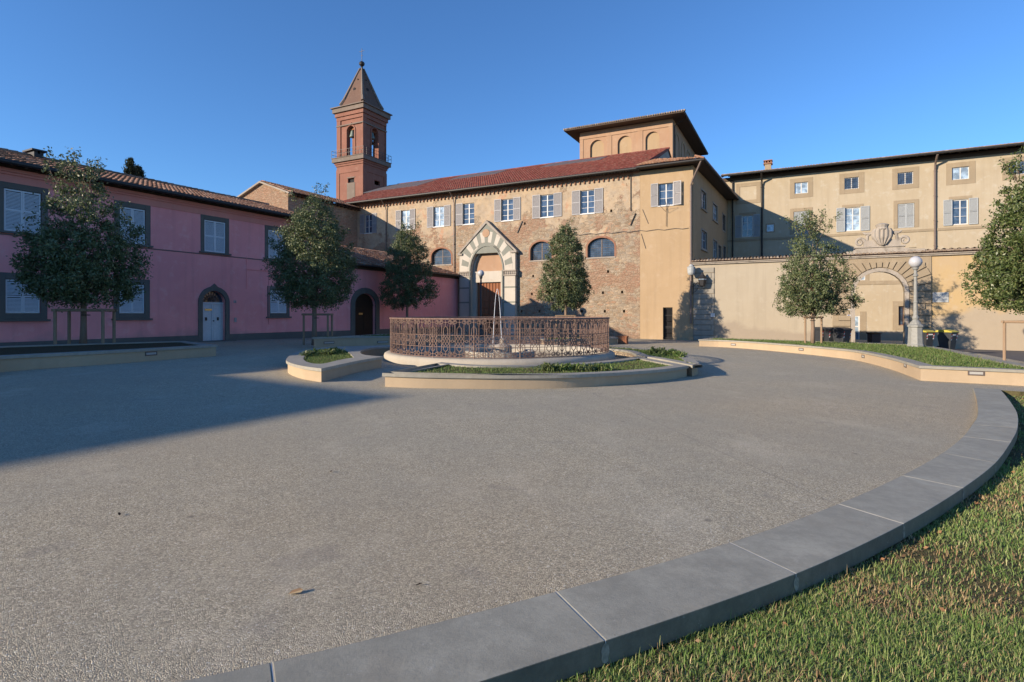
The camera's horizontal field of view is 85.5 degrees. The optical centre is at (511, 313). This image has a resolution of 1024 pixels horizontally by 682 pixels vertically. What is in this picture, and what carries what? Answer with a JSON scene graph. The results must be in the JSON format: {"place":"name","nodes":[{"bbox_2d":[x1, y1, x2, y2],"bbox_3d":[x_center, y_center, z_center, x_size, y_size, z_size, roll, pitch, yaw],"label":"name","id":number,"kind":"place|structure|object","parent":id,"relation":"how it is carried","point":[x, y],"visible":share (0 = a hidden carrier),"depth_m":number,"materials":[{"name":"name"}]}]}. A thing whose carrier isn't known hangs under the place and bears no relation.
{"place":"outdoors","nodes":[
{"label":"outdoors","id":0,"kind":"place"},
{"bbox_2d":[197,338,310,342],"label":"pavement","id":1,"kind":"structure","parent":0,"point":[256,340],"depth_m":32.25,"materials":[{"name":"grey stone"}]},
{"bbox_2d":[0,333,1023,681],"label":"plaza","id":2,"kind":"structure","parent":0,"point":[228,495],"depth_m":5.23,"materials":[{"name":"grey asphalt"}]},
{"bbox_2d":[0,341,217,371],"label":"long left planter","id":3,"kind":"object","parent":2,"relation":"on","point":[23,357],"visible":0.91,"depth_m":17.11,"materials":[{"name":"stone"}]},
{"bbox_2d":[6,146,152,343],"bbox_3d":[-16.154,-2.468,20.659,4.350,7.416,4.705,0,0,0],"label":"oak tree","id":4,"kind":"object","parent":3,"relation":"in","point":[82,278],"visible":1,"depth_m":20.01,"materials":[{"name":"green plant"}]},
{"bbox_2d":[51,309,117,344],"bbox_3d":[-15.938,0.639,20.700,1.640,1.601,1.440,0,0,-20],"label":"stake frame","id":5,"kind":"object","parent":3,"relation":"in","point":[102,311],"visible":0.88,"depth_m":20.33,"materials":[{"name":"brown wood"}]},
{"bbox_2d":[237,180,360,246],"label":"gabled stone building","id":6,"kind":"structure","parent":2,"relation":"on","point":[273,194],"depth_m":53.03,"materials":[{"name":"stone"}]},
{"bbox_2d":[261,183,360,344],"bbox_3d":[-10.271,-2.506,28.399,4.852,8.504,4.965,0,0,0],"label":"oak tree","id":7,"kind":"object","parent":2,"relation":"on","point":[307,286],"visible":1,"depth_m":27.80,"materials":[{"name":"green plant"}]},
{"bbox_2d":[301,313,333,344],"bbox_3d":[-10.082,0.981,28.775,1.440,1.931,0.850,0,0,0],"label":"stake frame","id":8,"kind":"object","parent":2,"relation":"on","point":[327,314],"visible":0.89,"depth_m":28.43,"materials":[{"name":"brown wood"}]},
{"bbox_2d":[286,345,389,381],"bbox_3d":[-5.614,1.535,18.074,2.935,0.506,10.534,0,0,-9],"label":"planter","id":9,"kind":"object","parent":2,"relation":"on","point":[364,358],"visible":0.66,"depth_m":15.05,"materials":[{"name":"stone"}]},
{"bbox_2d":[299,349,318,356],"bbox_3d":[-6.263,1.257,16.981,0.646,0.348,0.440,0,0,-39],"label":"leafy plant","id":10,"kind":"object","parent":9,"relation":"on","point":[307,353],"visible":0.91,"depth_m":16.89,"materials":[{"name":"green plant"}]},
{"bbox_2d":[317,348,335,354],"bbox_3d":[-5.946,1.275,17.924,0.566,0.330,0.674,0,0,25],"label":"leafy plant","id":11,"kind":"object","parent":9,"relation":"in","point":[329,352],"visible":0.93,"depth_m":17.77,"materials":[{"name":"green plant"}]},
{"bbox_2d":[304,351,352,363],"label":"planter grass","id":12,"kind":"structure","parent":9,"relation":"in","point":[330,356],"depth_m":16.52,"materials":[{"name":"green plant"}]},
{"bbox_2d":[312,242,459,336],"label":"pink wing","id":13,"kind":"structure","parent":2,"relation":"on","point":[364,311],"depth_m":42.89,"materials":[{"name":"pink paint"}]},
{"bbox_2d":[355,294,372,334],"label":"door","id":14,"kind":"structure","parent":13,"relation":"in","point":[363,304],"depth_m":41.86,"materials":[{"name":"brown wood"}]},
{"bbox_2d":[311,333,466,347],"bbox_3d":[-6.592,1.523,31.129,2.982,0.768,11.698,0,0,34],"label":"planter","id":15,"kind":"object","parent":2,"relation":"on","point":[353,340],"visible":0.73,"depth_m":28.13,"materials":[{"name":"stone"}]},
{"bbox_2d":[378,218,439,333],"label":"oak tree","id":16,"kind":"object","parent":2,"relation":"on","point":[409,289],"visible":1,"depth_m":41.37,"materials":[{"name":"green plant"}]},
{"bbox_2d":[478,270,483,334],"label":"street lamp","id":17,"kind":"object","parent":2,"relation":"on","point":[480,273],"visible":0.96,"depth_m":42.93,"materials":[{"name":"metal"}]},
{"bbox_2d":[384,338,614,366],"bbox_3d":[-0.450,1.490,20.750,8.500,1.100,8.500,0,0,0],"label":"fountain basin","id":18,"kind":"object","parent":2,"relation":"on","point":[406,360],"visible":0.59,"depth_m":18.57,"materials":[{"name":"white stone"}]},
{"bbox_2d":[389,317,609,358],"bbox_3d":[-0.450,0.790,20.750,8.110,1.280,8.110,0,0,0],"label":"fountain railing","id":19,"kind":"object","parent":18,"relation":"on","point":[602,336],"visible":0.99,"depth_m":17.74,"materials":[{"name":"metal"}]},
{"bbox_2d":[336,147,671,338],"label":"church","id":20,"kind":"structure","parent":2,"relation":"on","point":[499,228],"depth_m":50.04,"materials":[{"name":"brown brick"}]},
{"bbox_2d":[360,213,376,233],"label":"window","id":21,"kind":"structure","parent":20,"relation":"in","point":[369,218],"depth_m":58.20,"materials":[{"name":"white paint"}]},
{"bbox_2d":[396,209,414,230],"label":"window","id":22,"kind":"structure","parent":20,"relation":"in","point":[406,216],"depth_m":55.99,"materials":[{"name":"white paint"}]},
{"bbox_2d":[427,205,450,227],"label":"window","id":23,"kind":"structure","parent":20,"relation":"in","point":[439,212],"depth_m":54.13,"materials":[{"name":"white paint"}]},
{"bbox_2d":[430,247,452,265],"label":"arched window","id":24,"kind":"structure","parent":20,"relation":"in","point":[442,257],"depth_m":54.14,"materials":[{"name":"blue glass"}]},
{"bbox_2d":[456,203,474,225],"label":"window","id":25,"kind":"structure","parent":20,"relation":"in","point":[468,208],"depth_m":52.71,"materials":[{"name":"glass"}]},
{"bbox_2d":[494,197,519,221],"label":"window","id":26,"kind":"structure","parent":20,"relation":"in","point":[508,207],"depth_m":50.73,"materials":[{"name":"white paint"}]},
{"bbox_2d":[529,240,552,261],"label":"arched window","id":27,"kind":"structure","parent":20,"relation":"in","point":[538,251],"depth_m":49.30,"materials":[{"name":"blue glass"}]},
{"bbox_2d":[532,192,561,218],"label":"window","id":28,"kind":"structure","parent":20,"relation":"in","point":[548,203],"depth_m":48.87,"materials":[{"name":"white paint"}]},
{"bbox_2d":[572,188,602,214],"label":"window","id":29,"kind":"structure","parent":20,"relation":"in","point":[588,205],"depth_m":47.16,"materials":[{"name":"white paint"}]},
{"bbox_2d":[586,236,615,258],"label":"arched window","id":30,"kind":"structure","parent":20,"relation":"in","point":[605,246],"depth_m":46.71,"materials":[{"name":"blue glass"}]},
{"bbox_2d":[563,109,708,312],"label":"lantern block","id":31,"kind":"structure","parent":20,"relation":"on","point":[676,133],"depth_m":58.89,"materials":[{"name":"paint"}]},
{"bbox_2d":[382,356,688,388],"bbox_3d":[1.211,1.617,14.911,9.691,0.569,4.179,0,0,-30],"label":"front planter","id":32,"kind":"object","parent":2,"relation":"on","point":[409,378],"visible":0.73,"depth_m":12.67,"materials":[{"name":"stone"}]},
{"bbox_2d":[416,359,669,374],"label":"planter grass","id":33,"kind":"structure","parent":32,"relation":"on","point":[496,371],"depth_m":13.98,"materials":[{"name":"green plant"}]},
{"bbox_2d":[536,362,560,371],"bbox_3d":[0.956,1.362,13.981,0.711,0.330,0.655,0,0,0],"label":"leafy plant","id":34,"kind":"object","parent":32,"relation":"on","point":[547,366],"visible":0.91,"depth_m":13.90,"materials":[{"name":"green plant"}]},
{"bbox_2d":[552,362,578,370],"bbox_3d":[1.300,1.379,14.046,0.616,0.320,0.659,0,0,-17],"label":"leafy plant","id":35,"kind":"object","parent":32,"relation":"on","point":[565,366],"visible":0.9,"depth_m":13.90,"materials":[{"name":"green plant"}]},
{"bbox_2d":[570,362,588,371],"bbox_3d":[1.665,1.396,14.149,0.683,0.387,0.620,0,0,0],"label":"leafy plant","id":36,"kind":"object","parent":32,"relation":"on","point":[580,367],"visible":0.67,"depth_m":14.04,"materials":[{"name":"green plant"}]},
{"bbox_2d":[578,362,602,370],"bbox_3d":[1.992,1.402,14.075,0.718,0.351,0.469,0,0,0],"label":"leafy plant","id":37,"kind":"object","parent":32,"relation":"on","point":[591,367],"visible":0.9,"depth_m":13.95,"materials":[{"name":"green plant"}]},
{"bbox_2d":[594,362,613,370],"bbox_3d":[2.299,1.408,14.107,0.565,0.354,0.788,0,0,-16],"label":"leafy plant","id":38,"kind":"object","parent":32,"relation":"on","point":[606,367],"visible":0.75,"depth_m":14.03,"materials":[{"name":"green plant"}]},
{"bbox_2d":[535,217,594,335],"bbox_3d":[3.851,-2.506,37.325,3.946,8.341,3.852,0,0,-15],"label":"oak tree","id":39,"kind":"object","parent":2,"relation":"on","point":[572,292],"visible":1,"depth_m":36.99,"materials":[{"name":"green plant"}]},
{"bbox_2d":[555,315,576,336],"bbox_3d":[3.642,0.997,37.775,1.440,1.731,0.850,0,0,0],"label":"stake frame","id":40,"kind":"object","parent":2,"relation":"on","point":[566,316],"visible":0.38,"depth_m":37.40,"materials":[{"name":"brown wood"}]},
{"bbox_2d":[536,336,617,345],"bbox_3d":[3.951,1.757,34.244,3.031,0.635,9.316,0,0,40],"label":"planter","id":41,"kind":"object","parent":2,"relation":"on","point":[612,339],"visible":0.3,"depth_m":32.67,"materials":[{"name":"stone"}]},
{"bbox_2d":[181,388,1017,681],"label":"stone kerb","id":42,"kind":"structure","parent":2,"relation":"on","point":[558,636],"depth_m":3.14,"materials":[{"name":"stone"}]},
{"bbox_2d":[617,336,627,343],"bbox_3d":[7.091,1.701,35.349,0.640,0.520,0.560,0,0,23],"label":"litter box","id":43,"kind":"object","parent":2,"relation":"on","point":[622,339],"visible":0.98,"depth_m":35.10,"materials":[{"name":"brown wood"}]},
{"bbox_2d":[596,347,701,376],"bbox_3d":[5.250,1.707,20.567,2.210,0.498,9.950,0,0,-10],"label":"back planter","id":44,"kind":"object","parent":2,"relation":"on","point":[694,366],"visible":0.46,"depth_m":18.20,"materials":[{"name":"stone"}]},
{"bbox_2d":[609,347,687,362],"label":"planter grass","id":45,"kind":"structure","parent":44,"relation":"in","point":[655,354],"depth_m":20.19,"materials":[{"name":"green plant"}]},
{"bbox_2d":[661,348,676,355],"bbox_3d":[5.701,1.433,19.917,0.675,0.385,0.581,0,0,-16],"label":"leafy plant","id":46,"kind":"object","parent":44,"relation":"in","point":[669,352],"visible":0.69,"depth_m":19.91,"materials":[{"name":"green plant"}]},
{"bbox_2d":[672,350,687,357],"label":"leafy plant","id":47,"kind":"object","parent":44,"relation":"in","point":[678,353],"visible":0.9,"depth_m":18.88,"materials":[{"name":"green plant"}]},
{"bbox_2d":[603,155,738,339],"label":"corner house","id":48,"kind":"structure","parent":2,"relation":"on","point":[696,192],"depth_m":44.24,"materials":[{"name":"paint"}]},
{"bbox_2d":[574,228,686,234],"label":"power cable","id":49,"kind":"object","parent":48,"relation":"attached to","point":[633,231],"visible":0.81,"depth_m":44.94,"materials":[{"name":"black rubber"}]},
{"bbox_2d":[651,180,680,206],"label":"window","id":50,"kind":"structure","parent":48,"relation":"in","point":[666,191],"depth_m":44.14,"materials":[{"name":"white paint"}]},
{"bbox_2d":[687,264,694,274],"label":"flood lamp","id":51,"kind":"object","parent":48,"relation":"attached to","point":[690,269],"visible":1,"depth_m":42.30,"materials":[{"name":"white glass"}]},
{"bbox_2d":[692,272,706,292],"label":"wall lantern","id":52,"kind":"object","parent":48,"relation":"attached to","point":[702,277],"depth_m":42.13,"materials":[{"name":"black metal"}]},
{"bbox_2d":[701,188,707,212],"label":"window","id":53,"kind":"structure","parent":48,"relation":"in","point":[703,203],"depth_m":47.10,"materials":[{"name":"white paint"}]},
{"bbox_2d":[701,228,708,252],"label":"window","id":54,"kind":"structure","parent":48,"relation":"in","point":[703,232],"depth_m":47.06,"materials":[{"name":"grey glass"}]},
{"bbox_2d":[712,202,718,223],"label":"window","id":55,"kind":"structure","parent":48,"relation":"in","point":[714,206],"depth_m":51.41,"materials":[{"name":"grey glass"}]},
{"bbox_2d":[713,238,717,257],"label":"window","id":56,"kind":"structure","parent":48,"relation":"in","point":[715,243],"depth_m":51.84,"materials":[{"name":"glass"}]},
{"bbox_2d":[718,244,721,258],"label":"window","id":57,"kind":"structure","parent":48,"relation":"in","point":[719,254],"depth_m":53.64,"materials":[{"name":"grey glass"}]},
{"bbox_2d":[722,212,725,232],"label":"window","id":58,"kind":"structure","parent":48,"relation":"in","point":[723,225],"depth_m":55.58,"materials":[{"name":"grey glass"}]},
{"bbox_2d":[815,327,823,340],"bbox_3d":[19.578,1.477,35.027,0.730,1.210,0.956,0,0,-11],"label":"wheelie bin","id":59,"kind":"object","parent":2,"relation":"on","point":[817,333],"visible":0.29,"depth_m":34.89,"materials":[{"name":"grey plastic"}]},
{"bbox_2d":[823,327,833,341],"bbox_3d":[19.837,1.478,34.628,0.730,1.210,0.956,0,0,-6],"label":"wheelie bin","id":60,"kind":"object","parent":2,"relation":"on","point":[828,334],"visible":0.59,"depth_m":34.27,"materials":[{"name":"grey plastic"}]},
{"bbox_2d":[831,327,852,341],"bbox_3d":[20.233,1.469,34.026,0.742,1.232,0.972,0,0,-20],"label":"wheelie bin","id":61,"kind":"object","parent":2,"relation":"on","point":[841,334],"visible":0.8,"depth_m":33.72,"materials":[{"name":"grey plastic"}]},
{"bbox_2d":[691,223,1023,350],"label":"garden wall","id":62,"kind":"structure","parent":2,"relation":"on","point":[736,296],"depth_m":37.87,"materials":[{"name":"paint"}]},
{"bbox_2d":[932,292,948,301],"bbox_3d":[27.850,-1.030,35.982,0.837,0.645,0.030,0,0,27],"label":"stone plaque","id":63,"kind":"object","parent":62,"relation":"attached to","point":[940,296],"visible":1,"depth_m":35.97,"materials":[{"name":"grey stone"}]},
{"bbox_2d":[698,338,1023,385],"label":"long right planter","id":64,"kind":"object","parent":2,"relation":"on","point":[920,371],"visible":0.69,"depth_m":18.00,"materials":[{"name":"stone"}]},
{"bbox_2d":[803,316,823,342],"bbox_3d":[16.803,1.096,31.272,1.200,1.831,0.850,0,0,-9],"label":"stake frame","id":65,"kind":"object","parent":64,"relation":"on","point":[821,328],"visible":0.84,"depth_m":30.94,"materials":[{"name":"brown wood"}]},
{"bbox_2d":[772,205,867,343],"bbox_3d":[16.996,-2.116,31.277,4.468,7.859,4.822,0,0,0],"label":"oak tree","id":66,"kind":"object","parent":64,"relation":"on","point":[814,279],"visible":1,"depth_m":30.31,"materials":[{"name":"green plant"}]},
{"bbox_2d":[708,338,1023,368],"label":"planter grass","id":67,"kind":"structure","parent":64,"relation":"in","point":[906,350],"depth_m":22.61,"materials":[{"name":"green plant"}]},
{"bbox_2d":[907,256,923,346],"bbox_3d":[20.701,-0.467,28.400,0.684,4.900,0.684,0,0,0],"label":"street lamp","id":68,"kind":"object","parent":64,"relation":"on","point":[915,326],"visible":0.96,"depth_m":28.26,"materials":[{"name":"grey paint"}]},
{"bbox_2d":[1001,320,1023,360],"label":"stake frame","id":69,"kind":"object","parent":64,"relation":"on","point":[1004,335],"visible":0.84,"depth_m":22.57,"materials":[{"name":"brown wood"}]},
{"bbox_2d":[866,332,881,342],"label":"brown bin","id":70,"kind":"object","parent":2,"relation":"on","point":[874,337],"visible":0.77,"depth_m":44.70,"materials":[{"name":"plastic"}]},
{"bbox_2d":[923,330,934,345],"bbox_3d":[23.073,1.424,30.927,0.606,0.986,0.804,0,0,-9],"label":"wheelie bin","id":71,"kind":"object","parent":2,"relation":"on","point":[928,337],"visible":0.44,"depth_m":30.62,"materials":[{"name":"grey plastic"}]},
{"bbox_2d":[936,329,958,348],"bbox_3d":[23.180,1.411,29.526,0.655,1.075,0.865,0,0,-23],"label":"wheelie bin","id":72,"kind":"object","parent":2,"relation":"on","point":[947,338],"visible":0.91,"depth_m":29.29,"materials":[{"name":"grey plastic"}]},
{"bbox_2d":[958,146,1023,314],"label":"oak tree","id":73,"kind":"object","parent":2,"relation":"on","point":[1001,274],"visible":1,"depth_m":22.28,"materials":[{"name":"green plant"}]},
{"bbox_2d":[1001,390,1023,396],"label":"path edge","id":74,"kind":"object","parent":2,"relation":"on","point":[1015,393],"visible":0.5,"depth_m":13.38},
{"bbox_2d":[0,0,1023,197],"label":"sky","id":75,"kind":"structure","parent":0,"point":[227,97],"materials":[{"name":"blue"}]},
{"bbox_2d":[483,334,694,340],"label":"pavement","id":76,"kind":"structure","parent":0,"point":[631,338],"depth_m":43.48,"materials":[{"name":"grey stone"}]},
{"bbox_2d":[564,604,768,680],"bbox_3d":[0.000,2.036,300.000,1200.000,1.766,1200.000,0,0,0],"label":"ground","id":77,"kind":"structure","parent":0,"point":[647,650],"depth_m":2.90,"materials":[{"name":"green plant"}]},
{"bbox_2d":[122,157,138,175],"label":"cypress tree","id":78,"kind":"object","parent":77,"relation":"on","point":[130,168],"visible":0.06,"depth_m":45.89,"materials":[{"name":"green plant"}]},
{"bbox_2d":[135,163,145,176],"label":"cypress tree","id":79,"kind":"object","parent":77,"relation":"on","point":[140,171],"visible":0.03,"depth_m":46.93,"materials":[{"name":"green plant"}]},
{"bbox_2d":[0,148,322,345],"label":"pink house","id":80,"kind":"structure","parent":77,"relation":"on","point":[209,281],"depth_m":28.77,"materials":[{"name":"paint"}]},
{"bbox_2d":[0,181,47,235],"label":"window","id":81,"kind":"structure","parent":80,"relation":"in","point":[14,198],"depth_m":23.19,"materials":[{"name":"white paint"}]},
{"bbox_2d":[0,272,50,321],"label":"window","id":82,"kind":"structure","parent":80,"relation":"in","point":[10,302],"depth_m":23.08,"materials":[{"name":"white paint"}]},
{"bbox_2d":[111,279,152,319],"bbox_3d":[-18.580,-0.664,27.068,0.265,2.021,1.831,0,0,27],"label":"window","id":83,"kind":"structure","parent":80,"relation":"in","point":[133,310],"depth_m":27.30,"materials":[{"name":"white paint"}]},
{"bbox_2d":[114,200,153,247],"bbox_3d":[-18.566,-4.351,27.096,0.265,2.113,1.834,0,0,27],"label":"window","id":84,"kind":"structure","parent":80,"relation":"in","point":[141,217],"depth_m":27.35,"materials":[{"name":"grey glass"}]},
{"bbox_2d":[203,291,222,340],"bbox_3d":[-16.788,0.145,30.952,0.152,2.768,1.371,0,0,27],"label":"door","id":85,"kind":"structure","parent":80,"relation":"in","point":[212,301],"depth_m":31.00,"materials":[{"name":"grey paint"}]},
{"bbox_2d":[199,214,231,255],"bbox_3d":[-16.592,-4.351,30.926,0.265,2.113,1.861,0,0,27],"label":"window","id":86,"kind":"structure","parent":80,"relation":"in","point":[213,229],"depth_m":30.90,"materials":[{"name":"grey glass"}]},
{"bbox_2d":[264,225,287,259],"bbox_3d":[-14.720,-4.351,34.559,0.265,2.113,1.854,0,0,27],"label":"window","id":87,"kind":"structure","parent":80,"relation":"in","point":[268,251],"depth_m":34.27,"materials":[{"name":"grey glass"}]},
{"bbox_2d":[266,286,291,317],"bbox_3d":[-14.643,-0.684,34.709,0.265,1.981,1.832,0,0,27],"label":"window","id":88,"kind":"structure","parent":80,"relation":"in","point":[274,309],"depth_m":34.55,"materials":[{"name":"white paint"}]},
{"bbox_2d":[330,51,392,200],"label":"bell tower","id":89,"kind":"structure","parent":77,"relation":"on","point":[362,117],"depth_m":69.43,"materials":[{"name":"brick"}]},
{"bbox_2d":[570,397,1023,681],"bbox_3d":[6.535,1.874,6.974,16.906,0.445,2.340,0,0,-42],"label":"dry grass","id":90,"kind":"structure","parent":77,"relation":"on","point":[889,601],"depth_m":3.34,"materials":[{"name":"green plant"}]},
{"bbox_2d":[721,141,1023,340],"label":"long villa","id":91,"kind":"object","parent":77,"relation":"on","point":[940,200],"visible":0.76,"depth_m":51.07,"materials":[{"name":"paint"}]},
{"bbox_2d":[735,212,759,237],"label":"window","id":92,"kind":"structure","parent":91,"relation":"in","point":[747,226],"depth_m":56.22,"materials":[{"name":"white paint"}]},
{"bbox_2d":[736,182,759,203],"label":"blind window","id":93,"kind":"structure","parent":91,"relation":"in","point":[757,184],"depth_m":56.05,"materials":[{"name":"paint"}]},
{"bbox_2d":[766,223,774,232],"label":"window","id":94,"kind":"structure","parent":91,"relation":"in","point":[770,227],"depth_m":55.23,"materials":[{"name":"glass"}]},
{"bbox_2d":[790,177,812,198],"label":"window","id":95,"kind":"structure","parent":91,"relation":"in","point":[802,189],"depth_m":53.97,"materials":[{"name":"white paint"}]},
{"bbox_2d":[790,207,812,233],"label":"window","id":96,"kind":"structure","parent":91,"relation":"in","point":[794,212],"depth_m":54.10,"materials":[{"name":"white paint"}]},
{"bbox_2d":[839,172,863,193],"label":"window","id":97,"kind":"structure","parent":91,"relation":"in","point":[847,184],"depth_m":52.06,"materials":[{"name":"white paint"}]},
{"bbox_2d":[836,204,869,231],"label":"window","id":98,"kind":"structure","parent":91,"relation":"in","point":[851,216],"depth_m":52.06,"materials":[{"name":"white paint"}]},
{"bbox_2d":[855,311,865,339],"bbox_3d":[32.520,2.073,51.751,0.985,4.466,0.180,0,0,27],"label":"door","id":99,"kind":"structure","parent":91,"relation":"in","point":[860,321],"depth_m":51.65,"materials":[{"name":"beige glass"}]},
{"bbox_2d":[893,301,902,329],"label":"window","id":100,"kind":"structure","parent":91,"relation":"in","point":[897,305],"depth_m":50.38,"materials":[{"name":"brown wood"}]},
{"bbox_2d":[892,166,918,189],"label":"window","id":101,"kind":"structure","parent":91,"relation":"in","point":[909,179],"depth_m":50.14,"materials":[{"name":"white paint"}]},
{"bbox_2d":[893,199,918,227],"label":"window","id":102,"kind":"structure","parent":91,"relation":"in","point":[903,214],"depth_m":50.12,"materials":[{"name":"white paint"}]},
{"bbox_2d":[946,161,974,184],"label":"window","id":103,"kind":"structure","parent":91,"relation":"in","point":[962,174],"depth_m":48.32,"materials":[{"name":"white paint"}]},
{"bbox_2d":[943,195,977,225],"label":"window","id":104,"kind":"structure","parent":91,"relation":"in","point":[959,208],"depth_m":48.37,"materials":[{"name":"white paint"}]},
{"bbox_2d":[1002,156,1023,180],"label":"window","id":105,"kind":"structure","parent":91,"relation":"in","point":[1005,176],"depth_m":46.76,"materials":[{"name":"white paint"}]},
{"bbox_2d":[560,395,1023,681],"bbox_3d":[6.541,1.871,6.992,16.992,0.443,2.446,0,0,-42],"label":"lawn grass","id":106,"kind":"structure","parent":0,"point":[971,647],"depth_m":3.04,"materials":[{"name":"green plant"}]},
{"bbox_2d":[695,395,1023,665],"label":"leaf litter","id":107,"kind":"object","parent":106,"relation":"on","point":[853,569],"visible":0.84,"depth_m":3.85,"materials":[{"name":"brown plant"}]},
{"bbox_2d":[952,349,1023,361],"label":"road","id":108,"kind":"structure","parent":0,"point":[1016,355],"depth_m":30.97,"materials":[{"name":"grey asphalt"}]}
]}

